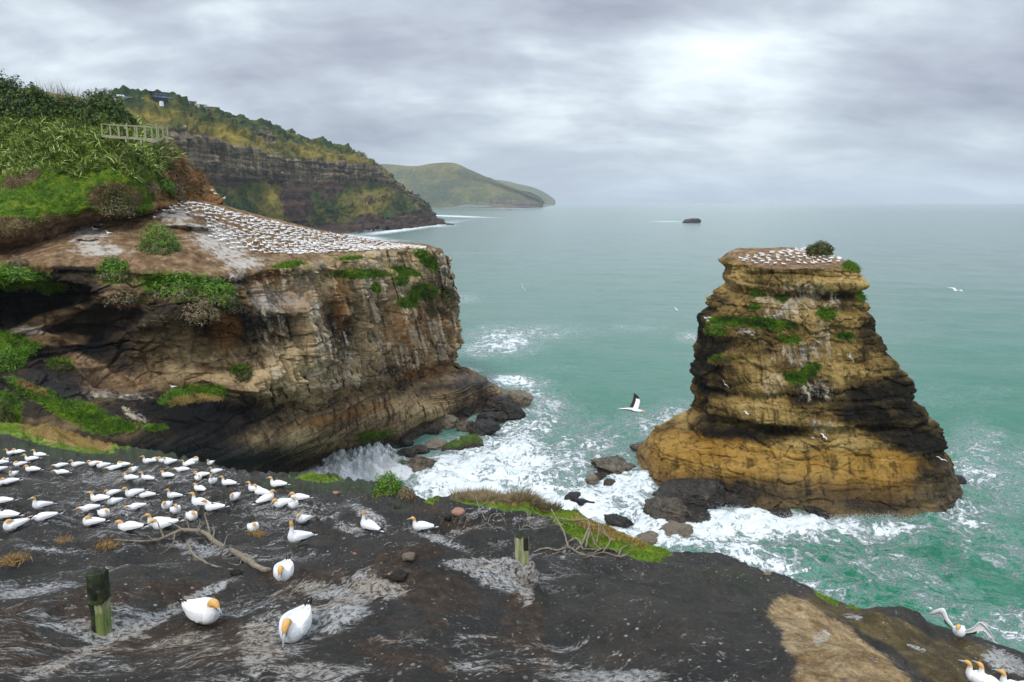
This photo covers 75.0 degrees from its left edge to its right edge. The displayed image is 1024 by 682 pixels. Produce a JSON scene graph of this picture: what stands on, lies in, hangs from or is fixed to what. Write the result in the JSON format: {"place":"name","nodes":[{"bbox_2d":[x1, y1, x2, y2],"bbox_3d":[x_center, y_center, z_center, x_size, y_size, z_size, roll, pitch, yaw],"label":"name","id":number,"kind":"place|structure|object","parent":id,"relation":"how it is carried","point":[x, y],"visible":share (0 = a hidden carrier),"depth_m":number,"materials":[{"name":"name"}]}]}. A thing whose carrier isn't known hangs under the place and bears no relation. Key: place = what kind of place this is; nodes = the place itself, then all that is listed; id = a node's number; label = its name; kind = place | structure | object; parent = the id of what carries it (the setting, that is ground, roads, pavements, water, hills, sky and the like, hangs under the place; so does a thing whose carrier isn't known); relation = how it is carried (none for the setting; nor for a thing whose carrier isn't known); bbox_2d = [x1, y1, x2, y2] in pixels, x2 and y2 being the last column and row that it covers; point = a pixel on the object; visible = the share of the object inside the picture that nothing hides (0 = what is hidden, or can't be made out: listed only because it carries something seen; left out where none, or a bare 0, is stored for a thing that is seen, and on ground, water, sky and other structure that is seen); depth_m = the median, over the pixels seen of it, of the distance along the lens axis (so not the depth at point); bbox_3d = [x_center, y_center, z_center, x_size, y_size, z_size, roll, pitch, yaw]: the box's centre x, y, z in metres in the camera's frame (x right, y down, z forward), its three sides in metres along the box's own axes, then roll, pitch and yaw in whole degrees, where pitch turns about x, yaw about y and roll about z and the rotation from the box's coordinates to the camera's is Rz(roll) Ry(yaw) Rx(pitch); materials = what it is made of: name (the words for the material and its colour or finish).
{"place":"outdoors","nodes":[
{"label":"outdoors","id":0,"kind":"place"},
{"bbox_2d":[0,84,224,251],"bbox_3d":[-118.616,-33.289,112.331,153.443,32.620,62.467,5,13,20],"label":"slope","id":1,"kind":"structure","parent":0,"point":[75,221],"depth_m":83.48,"materials":[{"name":"plant"}]},
{"bbox_2d":[0,69,32,119],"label":"coastal tree","id":2,"kind":"object","parent":1,"relation":"on","point":[8,90],"visible":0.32,"depth_m":90.15,"materials":[{"name":"green plant"}]},
{"bbox_2d":[9,81,57,124],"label":"coastal tree","id":3,"kind":"object","parent":1,"relation":"on","point":[26,98],"visible":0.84,"depth_m":89.58,"materials":[{"name":"green plant"}]},
{"bbox_2d":[41,95,69,119],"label":"bush","id":4,"kind":"object","parent":1,"relation":"on","point":[52,105],"visible":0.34,"depth_m":91.27,"materials":[{"name":"green plant"}]},
{"bbox_2d":[27,78,104,107],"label":"dead flower stalks","id":5,"kind":"object","parent":1,"relation":"on","point":[57,94],"visible":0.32,"depth_m":106.35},
{"bbox_2d":[57,92,81,118],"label":"bush","id":6,"kind":"object","parent":1,"relation":"on","point":[66,103],"visible":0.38,"depth_m":92.12,"materials":[{"name":"green plant"}]},
{"bbox_2d":[0,165,185,237],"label":"dry slope grass","id":7,"kind":"structure","parent":1,"relation":"on","point":[23,181],"depth_m":81.78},
{"bbox_2d":[0,98,188,186],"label":"flax stand","id":8,"kind":"object","parent":1,"relation":"on","point":[65,127],"visible":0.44,"depth_m":86.44,"materials":[{"name":"plant"}]},
{"bbox_2d":[71,88,137,129],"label":"coastal tree","id":9,"kind":"object","parent":1,"relation":"on","point":[90,103],"visible":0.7,"depth_m":89.03,"materials":[{"name":"green plant"}]},
{"bbox_2d":[98,182,137,230],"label":"shrub","id":10,"kind":"object","parent":1,"relation":"on","point":[123,205],"visible":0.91,"depth_m":83.34,"materials":[{"name":"green plant"}]},
{"bbox_2d":[101,123,172,143],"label":"fence","id":11,"kind":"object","parent":1,"relation":"on","point":[152,140],"depth_m":82.06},
{"bbox_2d":[145,179,162,195],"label":"shrub","id":12,"kind":"object","parent":1,"relation":"on","point":[156,189],"visible":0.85,"depth_m":87.16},
{"bbox_2d":[157,174,176,200],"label":"shrub","id":13,"kind":"object","parent":1,"relation":"on","point":[166,186],"visible":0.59,"depth_m":90.92,"materials":[{"name":"green plant"}]},
{"bbox_2d":[153,127,210,207],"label":"withered flax","id":14,"kind":"object","parent":1,"relation":"on","point":[178,172],"visible":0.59,"depth_m":99.44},
{"bbox_2d":[0,82,444,233],"bbox_3d":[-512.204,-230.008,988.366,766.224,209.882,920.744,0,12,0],"label":"coastal cliff","id":15,"kind":"structure","parent":0,"point":[263,167],"depth_m":875.79,"materials":[{"name":"plant"}]},
{"bbox_2d":[149,91,171,101],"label":"house","id":16,"kind":"structure","parent":15,"relation":"on","point":[159,96],"depth_m":687.72,"materials":[{"name":"grey glass"}]},
{"bbox_2d":[0,200,502,473],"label":"headland cliff","id":17,"kind":"structure","parent":0,"point":[337,363],"depth_m":84.38,"materials":[{"name":"stone"}]},
{"bbox_2d":[0,397,16,422],"bbox_3d":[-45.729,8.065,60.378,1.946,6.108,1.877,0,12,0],"label":"shrub","id":18,"kind":"object","parent":17,"relation":"on","point":[9,415],"visible":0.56,"depth_m":60.03,"materials":[{"name":"green plant"}]},
{"bbox_2d":[0,340,26,371],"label":"shrub","id":19,"kind":"object","parent":17,"relation":"on","point":[10,354],"visible":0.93,"depth_m":66.22,"materials":[{"name":"green plant"}]},
{"bbox_2d":[6,255,30,266],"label":"shrub","id":20,"kind":"object","parent":17,"relation":"on","point":[16,261],"visible":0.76,"depth_m":72.31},
{"bbox_2d":[1,265,36,288],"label":"shrub","id":21,"kind":"object","parent":17,"relation":"on","point":[14,277],"visible":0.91,"depth_m":70.89,"materials":[{"name":"green plant"}]},
{"bbox_2d":[49,360,74,371],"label":"shrub","id":22,"kind":"object","parent":17,"relation":"on","point":[62,364],"visible":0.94,"depth_m":71.52,"materials":[{"name":"green plant"}]},
{"bbox_2d":[97,255,131,281],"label":"shrub","id":23,"kind":"object","parent":17,"relation":"on","point":[112,271],"visible":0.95,"depth_m":74.47,"materials":[{"name":"green plant"}]},
{"bbox_2d":[14,262,224,404],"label":"dry cliff grass","id":24,"kind":"structure","parent":17,"relation":"on","point":[193,397],"depth_m":72.57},
{"bbox_2d":[101,286,138,309],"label":"shrub","id":25,"kind":"object","parent":17,"relation":"on","point":[128,296],"visible":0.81,"depth_m":73.86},
{"bbox_2d":[134,220,182,257],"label":"shrub","id":26,"kind":"object","parent":17,"relation":"on","point":[150,241],"visible":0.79,"depth_m":79.60,"materials":[{"name":"green plant"}]},
{"bbox_2d":[151,270,206,301],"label":"shrub","id":27,"kind":"object","parent":17,"relation":"on","point":[183,291],"visible":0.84,"depth_m":76.09,"materials":[{"name":"green plant"}]},
{"bbox_2d":[166,222,212,230],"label":"rock","id":28,"kind":"object","parent":17,"relation":"on","point":[189,226],"visible":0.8,"depth_m":87.52,"materials":[{"name":"stone"}]},
{"bbox_2d":[174,298,222,331],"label":"shrub","id":29,"kind":"object","parent":17,"relation":"on","point":[212,316],"visible":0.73,"depth_m":75.93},
{"bbox_2d":[190,273,235,323],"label":"shrub","id":30,"kind":"object","parent":17,"relation":"on","point":[224,296],"visible":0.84,"depth_m":77.45,"materials":[{"name":"green plant"}]},
{"bbox_2d":[0,250,439,442],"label":"cliff grass","id":31,"kind":"structure","parent":17,"relation":"on","point":[103,428],"depth_m":72.10,"materials":[{"name":"plant"}]},
{"bbox_2d":[221,295,242,314],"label":"shrub","id":32,"kind":"object","parent":17,"relation":"on","point":[229,310],"visible":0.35,"depth_m":80.57,"materials":[{"name":"green plant"}]},
{"bbox_2d":[234,366,252,380],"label":"shrub","id":33,"kind":"object","parent":17,"relation":"on","point":[245,371],"visible":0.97,"depth_m":81.05,"materials":[{"name":"green plant"}]},
{"bbox_2d":[422,288,441,319],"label":"shrub","id":34,"kind":"object","parent":17,"relation":"on","point":[432,309],"visible":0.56,"depth_m":136.05,"materials":[{"name":"green plant"}]},
{"bbox_2d":[390,430,489,448],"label":"rubble","id":35,"kind":"object","parent":17,"relation":"on","point":[399,446],"visible":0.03,"depth_m":120.69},
{"bbox_2d":[441,282,456,320],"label":"shrub","id":36,"kind":"object","parent":17,"relation":"on","point":[451,302],"visible":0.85,"depth_m":138.55,"materials":[{"name":"green plant"}]},
{"bbox_2d":[180,184,842,259],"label":"distant gannets","id":37,"kind":"object","parent":17,"relation":"on","point":[366,246],"visible":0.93,"depth_m":109.57,"materials":[{"name":"white"}]},
{"bbox_2d":[441,439,465,450],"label":"rock","id":38,"kind":"object","parent":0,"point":[455,444],"visible":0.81,"depth_m":119.22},
{"bbox_2d":[379,162,544,207],"bbox_3d":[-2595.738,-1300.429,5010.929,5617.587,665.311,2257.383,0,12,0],"label":"distant headland","id":39,"kind":"structure","parent":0,"point":[441,185],"depth_m":4250.10,"materials":[{"name":"plant"}]},
{"bbox_2d":[462,180,555,204],"bbox_3d":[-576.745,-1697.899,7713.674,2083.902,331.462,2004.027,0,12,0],"label":"farthest headland","id":40,"kind":"structure","parent":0,"point":[547,199],"depth_m":7080.57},
{"bbox_2d":[0,422,1023,681],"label":"lava slab","id":41,"kind":"structure","parent":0,"point":[696,614],"depth_m":9.99,"materials":[{"name":"stone"}]},
{"bbox_2d":[0,510,23,519],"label":"gannet","id":42,"kind":"object","parent":41,"relation":"on","point":[7,514],"visible":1,"depth_m":21.14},
{"bbox_2d":[0,550,32,567],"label":"dry grass tuft","id":43,"kind":"object","parent":41,"relation":"on","point":[9,559],"visible":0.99,"depth_m":14.74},
{"bbox_2d":[3,515,34,531],"bbox_3d":[-14.967,5.470,20.288,0.366,0.410,0.932,6,16,25],"label":"gannet","id":44,"kind":"object","parent":41,"relation":"on","point":[9,525],"visible":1,"depth_m":20.05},
{"bbox_2d":[27,497,56,511],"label":"gannet","id":45,"kind":"object","parent":41,"relation":"on","point":[41,505],"visible":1,"depth_m":23.24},
{"bbox_2d":[27,511,63,521],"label":"gannet","id":46,"kind":"object","parent":41,"relation":"on","point":[42,516],"visible":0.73,"depth_m":22.53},
{"bbox_2d":[74,504,104,511],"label":"gannet","id":47,"kind":"object","parent":41,"relation":"on","point":[88,507],"visible":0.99,"depth_m":25.50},
{"bbox_2d":[83,516,110,526],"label":"gannet","id":48,"kind":"object","parent":41,"relation":"on","point":[88,521],"visible":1,"depth_m":21.82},
{"bbox_2d":[85,567,111,635],"bbox_3d":[-5.136,3.341,8.326,0.242,1.070,0.226,0,12,0],"label":"timber post","id":49,"kind":"object","parent":41,"relation":"on","point":[98,588],"visible":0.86,"depth_m":8.24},
{"bbox_2d":[85,491,115,502],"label":"gannet","id":50,"kind":"object","parent":41,"relation":"on","point":[98,498],"visible":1,"depth_m":26.46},
{"bbox_2d":[87,534,131,553],"bbox_3d":[-10.117,5.082,16.632,0.886,0.387,1.028,9,15,37],"label":"dry grass tuft","id":51,"kind":"object","parent":41,"relation":"on","point":[109,545],"visible":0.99,"depth_m":16.59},
{"bbox_2d":[113,520,147,531],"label":"gannet","id":52,"kind":"object","parent":41,"relation":"on","point":[128,526],"visible":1,"depth_m":18.70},
{"bbox_2d":[119,487,148,496],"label":"gannet","id":53,"kind":"object","parent":41,"relation":"on","point":[132,492],"visible":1,"depth_m":26.42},
{"bbox_2d":[122,502,151,510],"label":"gannet","id":54,"kind":"object","parent":41,"relation":"on","point":[134,506],"visible":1,"depth_m":25.87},
{"bbox_2d":[147,517,184,529],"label":"gannet","id":55,"kind":"object","parent":41,"relation":"on","point":[164,523],"visible":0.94,"depth_m":19.64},
{"bbox_2d":[101,510,270,572],"bbox_3d":[-7.291,5.019,16.638,7.025,2.035,3.044,8,14,32],"label":"driftwood","id":56,"kind":"object","parent":41,"relation":"on","point":[246,558],"visible":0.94,"depth_m":16.99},
{"bbox_2d":[175,596,221,624],"bbox_3d":[-4.203,3.536,8.925,1.016,0.408,0.346,7,14,30],"label":"gannet","id":57,"kind":"object","parent":41,"relation":"on","point":[205,610],"visible":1,"depth_m":8.73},
{"bbox_2d":[187,492,213,509],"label":"gannet","id":58,"kind":"object","parent":41,"relation":"on","point":[195,501],"visible":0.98,"depth_m":22.70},
{"bbox_2d":[200,499,229,511],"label":"gannet","id":59,"kind":"object","parent":41,"relation":"on","point":[215,506],"visible":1,"depth_m":22.75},
{"bbox_2d":[252,489,275,504],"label":"gannet","id":60,"kind":"object","parent":41,"relation":"on","point":[266,498],"visible":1,"depth_m":24.05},
{"bbox_2d":[273,555,293,581],"bbox_3d":[-4.552,4.497,13.341,0.388,0.431,1.133,-2,10,-9],"label":"gannet","id":61,"kind":"object","parent":41,"relation":"on","point":[283,570],"visible":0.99,"depth_m":13.09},
{"bbox_2d":[270,498,296,507],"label":"gannet","id":62,"kind":"object","parent":41,"relation":"on","point":[280,503],"visible":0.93,"depth_m":23.48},
{"bbox_2d":[279,597,313,646],"bbox_3d":[-2.525,3.253,7.872,0.346,0.385,1.012,0,10,2],"label":"gannet","id":63,"kind":"object","parent":41,"relation":"on","point":[294,625],"visible":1,"depth_m":7.66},
{"bbox_2d":[288,492,313,501],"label":"gannet","id":64,"kind":"object","parent":41,"relation":"on","point":[300,497],"visible":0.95,"depth_m":24.61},
{"bbox_2d":[287,516,317,546],"bbox_3d":[-5.038,4.523,16.146,0.342,0.874,0.850,11,16,43],"label":"gannet","id":65,"kind":"object","parent":41,"relation":"on","point":[297,536],"visible":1,"depth_m":15.92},
{"bbox_2d":[295,513,313,524],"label":"gannet","id":66,"kind":"object","parent":41,"relation":"on","point":[302,518],"visible":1,"depth_m":21.64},
{"bbox_2d":[17,423,647,548],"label":"dry edge turf","id":67,"kind":"structure","parent":41,"relation":"on","point":[78,437],"depth_m":48.28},
{"bbox_2d":[360,506,384,532],"bbox_3d":[-4.211,5.463,20.234,0.860,0.885,0.346,4,12,17],"label":"gannet","id":68,"kind":"object","parent":41,"relation":"on","point":[369,525],"visible":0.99,"depth_m":20.23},
{"bbox_2d":[371,470,403,498],"bbox_3d":[-5.300,6.660,28.775,1.605,2.219,1.413,0,12,0],"label":"shrub","id":69,"kind":"object","parent":41,"relation":"on","point":[392,486],"visible":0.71,"depth_m":28.48,"materials":[{"name":"green plant"}]},
{"bbox_2d":[379,568,408,582],"bbox_3d":[-1.690,3.353,9.513,0.415,0.163,0.248,5,13,21],"label":"rock","id":70,"kind":"object","parent":41,"relation":"on","point":[399,575],"visible":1,"depth_m":9.44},
{"bbox_2d":[395,484,416,501],"bbox_3d":[-4.302,6.354,27.159,0.958,1.108,0.829,0,12,0],"label":"shrub","id":71,"kind":"object","parent":41,"relation":"on","point":[407,494],"visible":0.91,"depth_m":26.93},
{"bbox_2d":[407,517,440,530],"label":"gannet","id":72,"kind":"object","parent":41,"relation":"on","point":[421,525],"visible":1,"depth_m":20.82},
{"bbox_2d":[0,422,858,609],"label":"edge turf","id":73,"kind":"structure","parent":41,"relation":"on","point":[648,551],"depth_m":22.36,"materials":[{"name":"plant"}]},
{"bbox_2d":[0,450,1000,681],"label":"pebbles","id":74,"kind":"object","parent":41,"relation":"on","point":[238,658],"visible":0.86,"depth_m":8.09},
{"bbox_2d":[447,485,565,512],"bbox_3d":[-0.270,5.944,24.367,4.959,2.832,4.910,0,12,0],"label":"dry fringe","id":75,"kind":"object","parent":41,"relation":"on","point":[482,494],"visible":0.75,"depth_m":23.18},
{"bbox_2d":[498,557,523,572],"bbox_3d":[-0.004,3.739,10.996,0.557,0.284,0.399,0,12,0],"label":"rock","id":76,"kind":"object","parent":41,"relation":"on","point":[511,565],"visible":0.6,"depth_m":10.95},
{"bbox_2d":[514,531,528,565],"bbox_3d":[0.225,4.874,15.194,0.337,1.062,0.326,0,12,0],"label":"timber post","id":77,"kind":"object","parent":41,"relation":"on","point":[521,547],"visible":0.59,"depth_m":15.01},
{"bbox_2d":[515,561,540,587],"bbox_3d":[0.251,3.672,10.371,0.395,0.524,0.274,0,12,0],"label":"rock","id":78,"kind":"object","parent":41,"relation":"on","point":[528,574],"visible":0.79,"depth_m":10.27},
{"bbox_2d":[533,509,623,557],"bbox_3d":[1.827,5.595,19.206,2.461,1.102,4.002,0,12,0],"label":"driftwood","id":79,"kind":"object","parent":41,"relation":"on","point":[583,540],"visible":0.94,"depth_m":19.10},
{"bbox_2d":[568,524,632,557],"bbox_3d":[2.468,5.613,18.757,1.868,1.135,3.736,0,12,0],"label":"driftwood","id":80,"kind":"object","parent":41,"relation":"on","point":[580,543],"visible":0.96,"depth_m":18.76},
{"bbox_2d":[929,608,994,639],"bbox_3d":[11.252,7.132,16.708,1.144,0.718,0.838,2,12,9],"label":"gannet","id":81,"kind":"object","parent":41,"relation":"on","point":[959,630],"visible":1,"depth_m":16.48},
{"bbox_2d":[958,660,986,681],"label":"gannet","id":82,"kind":"object","parent":41,"relation":"on","point":[972,675],"visible":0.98,"depth_m":14.79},
{"bbox_2d":[972,660,999,681],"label":"gannet","id":83,"kind":"object","parent":41,"relation":"on","point":[987,678],"visible":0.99,"depth_m":14.70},
{"bbox_2d":[0,0,1023,203],"label":"sky","id":84,"kind":"structure","parent":0,"point":[654,101],"materials":[{"name":"grey"}]},
{"bbox_2d":[618,393,645,412],"bbox_3d":[4.144,2.242,23.383,1.146,0.618,0.686,-5,13,-21],"label":"gannet","id":85,"kind":"object","parent":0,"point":[634,405],"visible":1,"depth_m":23.56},
{"bbox_2d":[322,203,1023,652],"bbox_3d":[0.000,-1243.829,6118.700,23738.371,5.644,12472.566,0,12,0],"label":"sea","id":86,"kind":"structure","parent":0,"point":[584,333],"depth_m":191.72,"materials":[{"name":"liquid"}]},
{"bbox_2d":[300,447,413,481],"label":"breaking wave","id":87,"kind":"object","parent":86,"relation":"on","point":[332,469],"visible":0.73,"depth_m":107.12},
{"bbox_2d":[396,448,417,457],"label":"rock","id":88,"kind":"object","parent":86,"relation":"in","point":[409,452],"visible":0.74,"depth_m":116.00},
{"bbox_2d":[407,456,436,471],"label":"rock","id":89,"kind":"object","parent":86,"relation":"in","point":[419,463],"visible":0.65,"depth_m":110.28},
{"bbox_2d":[426,423,439,434],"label":"rock","id":90,"kind":"object","parent":86,"relation":"in","point":[433,429],"visible":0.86,"depth_m":128.14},
{"bbox_2d":[425,438,446,449],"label":"rock","id":91,"kind":"object","parent":86,"relation":"in","point":[434,443],"visible":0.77,"depth_m":120.14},
{"bbox_2d":[441,414,459,429],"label":"rock","id":92,"kind":"object","parent":86,"relation":"in","point":[449,421],"visible":0.72,"depth_m":131.58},
{"bbox_2d":[455,421,472,431],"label":"rock","id":93,"kind":"object","parent":86,"relation":"in","point":[464,426],"visible":0.69,"depth_m":129.32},
{"bbox_2d":[459,434,483,449],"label":"rock","id":94,"kind":"object","parent":86,"relation":"in","point":[472,440],"visible":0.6,"depth_m":120.84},
{"bbox_2d":[467,418,500,435],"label":"rock","id":95,"kind":"object","parent":86,"relation":"in","point":[482,427],"visible":0.85,"depth_m":127.07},
{"bbox_2d":[476,411,508,423],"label":"rock","id":96,"kind":"object","parent":86,"relation":"in","point":[499,417],"visible":0.84,"depth_m":135.49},
{"bbox_2d":[482,394,517,411],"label":"rock","id":97,"kind":"object","parent":86,"relation":"in","point":[497,403],"visible":0.59,"depth_m":142.46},
{"bbox_2d":[503,404,525,420],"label":"rock","id":98,"kind":"object","parent":86,"relation":"in","point":[514,412],"visible":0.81,"depth_m":136.56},
{"bbox_2d":[508,390,533,407],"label":"rock","id":99,"kind":"object","parent":86,"relation":"in","point":[522,399],"visible":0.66,"depth_m":144.22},
{"bbox_2d":[590,455,636,474],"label":"rock","id":100,"kind":"object","parent":86,"relation":"in","point":[614,465],"visible":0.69,"depth_m":110.01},
{"bbox_2d":[604,513,634,527],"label":"rock","id":101,"kind":"object","parent":86,"relation":"in","point":[616,519],"visible":0.89,"depth_m":92.01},
{"bbox_2d":[302,447,969,523],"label":"spray","id":102,"kind":"object","parent":86,"relation":"on","point":[364,459],"visible":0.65,"depth_m":107.36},
{"bbox_2d":[636,530,657,544],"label":"rock","id":103,"kind":"object","parent":86,"relation":"in","point":[650,537],"visible":0.66,"depth_m":87.20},
{"bbox_2d":[643,496,686,522],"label":"rock","id":104,"kind":"object","parent":86,"relation":"in","point":[667,509],"visible":0.78,"depth_m":94.71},
{"bbox_2d":[656,520,692,537],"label":"rock","id":105,"kind":"object","parent":86,"relation":"in","point":[672,527],"visible":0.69,"depth_m":89.02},
{"bbox_2d":[652,478,728,508],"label":"rock","id":106,"kind":"object","parent":86,"relation":"in","point":[707,493],"visible":0.7,"depth_m":98.46,"materials":[{"name":"stone"}]},
{"bbox_2d":[684,506,710,522],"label":"rock","id":107,"kind":"object","parent":86,"relation":"in","point":[696,514],"visible":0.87,"depth_m":93.71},
{"bbox_2d":[724,493,750,507],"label":"rock","id":108,"kind":"object","parent":86,"relation":"in","point":[734,499],"visible":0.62,"depth_m":97.36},
{"bbox_2d":[768,508,792,517],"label":"rock","id":109,"kind":"object","parent":86,"relation":"in","point":[779,511],"visible":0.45,"depth_m":94.62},
{"bbox_2d":[635,247,962,518],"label":"sea stack","id":110,"kind":"object","parent":86,"relation":"in","point":[881,447],"visible":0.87,"depth_m":96.66,"materials":[{"name":"brown stone"}]},
{"bbox_2d":[710,286,797,372],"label":"grass patches","id":111,"kind":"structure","parent":110,"relation":"on","point":[736,333],"depth_m":97.50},
{"bbox_2d":[703,259,867,384],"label":"grass patches","id":112,"kind":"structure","parent":110,"relation":"on","point":[850,264],"depth_m":95.97,"materials":[{"name":"plant"}]},
{"bbox_2d":[805,240,835,260],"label":"shrub","id":113,"kind":"object","parent":110,"relation":"on","point":[818,248],"visible":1,"depth_m":79.12,"materials":[{"name":"green plant"}]},
{"bbox_2d":[804,506,829,518],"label":"rock","id":114,"kind":"object","parent":86,"relation":"in","point":[815,511],"visible":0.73,"depth_m":95.04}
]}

